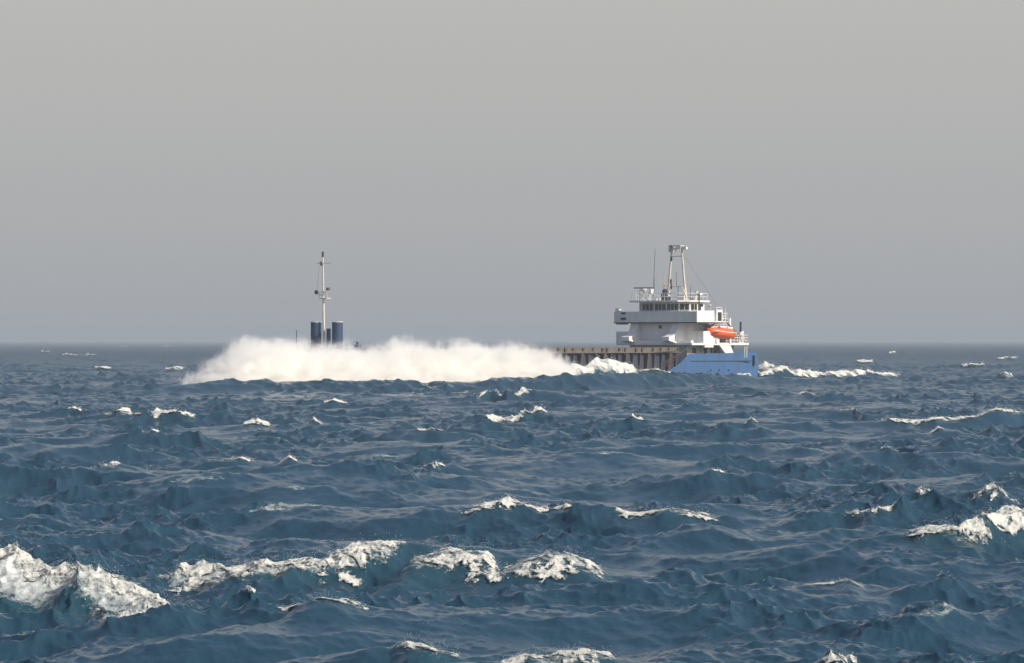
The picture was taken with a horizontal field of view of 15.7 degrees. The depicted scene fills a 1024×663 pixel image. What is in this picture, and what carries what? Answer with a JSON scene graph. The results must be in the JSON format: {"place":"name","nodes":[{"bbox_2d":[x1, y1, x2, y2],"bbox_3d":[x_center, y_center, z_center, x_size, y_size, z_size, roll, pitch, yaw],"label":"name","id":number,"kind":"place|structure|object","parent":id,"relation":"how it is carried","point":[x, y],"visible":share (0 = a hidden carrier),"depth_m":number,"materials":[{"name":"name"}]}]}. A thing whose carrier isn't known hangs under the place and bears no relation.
{"place":"outdoors","nodes":[
{"label":"outdoors","id":0,"kind":"place"},
{"bbox_2d":[0,341,1023,662],"bbox_3d":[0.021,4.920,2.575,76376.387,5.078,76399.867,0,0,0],"label":"sea","id":1,"kind":"structure","parent":0,"point":[792,485],"depth_m":126.61,"materials":[{"name":"liquid"}]},
{"bbox_2d":[67,406,81,411],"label":"whitecap","id":2,"kind":"object","parent":1,"relation":"on","point":[78,408],"visible":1,"depth_m":280.99,"materials":[{"name":"liquid"}]},
{"bbox_2d":[0,534,190,619],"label":"whitecap","id":3,"kind":"object","parent":1,"relation":"on","point":[36,573],"visible":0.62,"depth_m":80.74,"materials":[{"name":"liquid"}]},
{"bbox_2d":[95,457,118,466],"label":"whitecap","id":4,"kind":"object","parent":1,"relation":"on","point":[112,462],"visible":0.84,"depth_m":152.71,"materials":[{"name":"liquid"}]},
{"bbox_2d":[103,404,139,415],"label":"whitecap","id":5,"kind":"object","parent":1,"relation":"on","point":[125,409],"visible":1,"depth_m":263.82,"materials":[{"name":"liquid"}]},
{"bbox_2d":[148,406,194,418],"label":"whitecap","id":6,"kind":"object","parent":1,"relation":"on","point":[156,415],"visible":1,"depth_m":261.09,"materials":[{"name":"liquid"}]},
{"bbox_2d":[165,366,184,369],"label":"whitecap","id":7,"kind":"object","parent":1,"relation":"on","point":[174,367],"visible":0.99,"depth_m":681.64,"materials":[{"name":"liquid"}]},
{"bbox_2d":[228,454,250,460],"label":"whitecap","id":8,"kind":"object","parent":1,"relation":"on","point":[247,459],"visible":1,"depth_m":166.11,"materials":[{"name":"liquid"}]},
{"bbox_2d":[245,585,255,592],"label":"whitecap","id":9,"kind":"object","parent":1,"relation":"on","point":[248,587],"visible":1,"depth_m":78.67,"materials":[{"name":"liquid"}]},
{"bbox_2d":[243,415,269,425],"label":"whitecap","id":10,"kind":"object","parent":1,"relation":"on","point":[253,420],"visible":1,"depth_m":245.75,"materials":[{"name":"liquid"}]},
{"bbox_2d":[159,532,410,595],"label":"whitecap","id":11,"kind":"object","parent":1,"relation":"on","point":[200,568],"visible":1,"depth_m":91.10,"materials":[{"name":"liquid"}]},
{"bbox_2d":[305,416,322,424],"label":"whitecap","id":12,"kind":"object","parent":1,"relation":"on","point":[314,418],"visible":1,"depth_m":245.83,"materials":[{"name":"liquid"}]},
{"bbox_2d":[279,592,368,610],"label":"whitecap","id":13,"kind":"object","parent":1,"relation":"on","point":[294,605],"visible":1,"depth_m":75.17,"materials":[{"name":"liquid"}]},
{"bbox_2d":[324,398,345,402],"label":"whitecap","id":14,"kind":"object","parent":1,"relation":"on","point":[335,399],"visible":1,"depth_m":312.67,"materials":[{"name":"liquid"}]},
{"bbox_2d":[396,634,458,656],"bbox_3d":[-1.431,5.335,63.623,1.215,0.632,1.096,0,0,0],"label":"whitecap","id":15,"kind":"object","parent":1,"relation":"on","point":[410,644],"visible":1,"depth_m":63.85,"materials":[{"name":"liquid"}]},
{"bbox_2d":[416,427,443,430],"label":"whitecap","id":16,"kind":"object","parent":1,"relation":"on","point":[426,429],"visible":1,"depth_m":223.20,"materials":[{"name":"liquid"}]},
{"bbox_2d":[421,458,444,467],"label":"whitecap","id":17,"kind":"object","parent":1,"relation":"on","point":[435,462],"visible":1,"depth_m":156.66,"materials":[{"name":"liquid"}]},
{"bbox_2d":[406,539,501,582],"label":"whitecap","id":18,"kind":"object","parent":1,"relation":"on","point":[464,556],"visible":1,"depth_m":91.11,"materials":[{"name":"liquid"}]},
{"bbox_2d":[471,386,530,396],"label":"whitecap","id":19,"kind":"object","parent":1,"relation":"on","point":[523,389],"visible":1,"depth_m":358.56,"materials":[{"name":"liquid"}]},
{"bbox_2d":[458,495,570,513],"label":"whitecap","id":20,"kind":"object","parent":1,"relation":"on","point":[507,501],"visible":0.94,"depth_m":116.91,"materials":[{"name":"liquid"}]},
{"bbox_2d":[484,403,547,421],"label":"whitecap","id":21,"kind":"object","parent":1,"relation":"on","point":[493,417],"visible":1,"depth_m":258.61,"materials":[{"name":"liquid"}]},
{"bbox_2d":[285,245,757,382],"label":"cargo ship","id":22,"kind":"object","parent":1,"relation":"on","point":[666,333],"visible":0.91,"depth_m":477.46,"materials":[{"name":"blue metal"}]},
{"bbox_2d":[706,326,736,338],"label":"lifeboat","id":23,"kind":"object","parent":22,"relation":"hanging from","point":[721,332],"visible":1,"depth_m":499.63,"materials":[{"name":"orange plastic"}]},
{"bbox_2d":[497,544,605,581],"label":"whitecap","id":24,"kind":"object","parent":1,"relation":"on","point":[557,567],"visible":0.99,"depth_m":90.28,"materials":[{"name":"liquid"}]},
{"bbox_2d":[498,644,618,662],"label":"whitecap","id":25,"kind":"object","parent":1,"relation":"on","point":[522,657],"visible":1,"depth_m":62.51,"materials":[{"name":"liquid"}]},
{"bbox_2d":[552,354,641,374],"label":"whitecap","id":26,"kind":"object","parent":1,"relation":"on","point":[574,368],"visible":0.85,"depth_m":465.52,"materials":[{"name":"liquid"}]},
{"bbox_2d":[615,506,719,523],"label":"whitecap","id":27,"kind":"object","parent":1,"relation":"on","point":[628,513],"visible":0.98,"depth_m":114.89,"materials":[{"name":"liquid"}]},
{"bbox_2d":[758,361,773,371],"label":"whitecap","id":28,"kind":"object","parent":1,"relation":"on","point":[764,364],"visible":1,"depth_m":511.36,"materials":[{"name":"liquid"}]},
{"bbox_2d":[759,365,897,376],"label":"whitecap","id":29,"kind":"object","parent":1,"relation":"on","point":[860,371],"visible":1,"depth_m":518.08,"materials":[{"name":"liquid"}]},
{"bbox_2d":[805,578,861,585],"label":"whitecap","id":30,"kind":"object","parent":1,"relation":"on","point":[832,582],"visible":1,"depth_m":84.72,"materials":[{"name":"liquid"}]},
{"bbox_2d":[817,649,859,662],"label":"whitecap","id":31,"kind":"object","parent":1,"relation":"on","point":[830,656],"visible":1,"depth_m":62.64,"materials":[{"name":"liquid"}]},
{"bbox_2d":[857,359,872,361],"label":"whitecap","id":32,"kind":"object","parent":1,"relation":"on","point":[864,360],"visible":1,"depth_m":903.95,"materials":[{"name":"liquid"}]},
{"bbox_2d":[845,502,895,515],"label":"whitecap","id":33,"kind":"object","parent":1,"relation":"on","point":[886,508],"visible":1,"depth_m":114.42,"materials":[{"name":"liquid"}]},
{"bbox_2d":[916,486,930,494],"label":"whitecap","id":34,"kind":"object","parent":1,"relation":"on","point":[919,490],"visible":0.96,"depth_m":131.85,"materials":[{"name":"liquid"}]},
{"bbox_2d":[874,406,1018,424],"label":"whitecap","id":35,"kind":"object","parent":1,"relation":"on","point":[912,421],"visible":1,"depth_m":249.53,"materials":[{"name":"liquid"}]},
{"bbox_2d":[894,495,1023,543],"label":"whitecap","id":36,"kind":"object","parent":1,"relation":"on","point":[997,518],"visible":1,"depth_m":105.50,"materials":[{"name":"liquid"}]},
{"bbox_2d":[962,361,983,366],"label":"whitecap","id":37,"kind":"object","parent":1,"relation":"on","point":[966,364],"visible":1,"depth_m":776.96,"materials":[{"name":"liquid"}]},
{"bbox_2d":[990,491,996,500],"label":"whitecap","id":38,"kind":"object","parent":1,"relation":"on","point":[993,495],"visible":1,"depth_m":117.69,"materials":[{"name":"liquid"}]},
{"bbox_2d":[972,482,1022,504],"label":"whitecap","id":39,"kind":"object","parent":1,"relation":"on","point":[990,485],"visible":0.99,"depth_m":118.48,"materials":[{"name":"liquid"}]},
{"bbox_2d":[0,0,1023,340],"label":"sky","id":40,"kind":"structure","parent":0,"point":[171,170],"materials":[{"name":"grey"}]}
]}

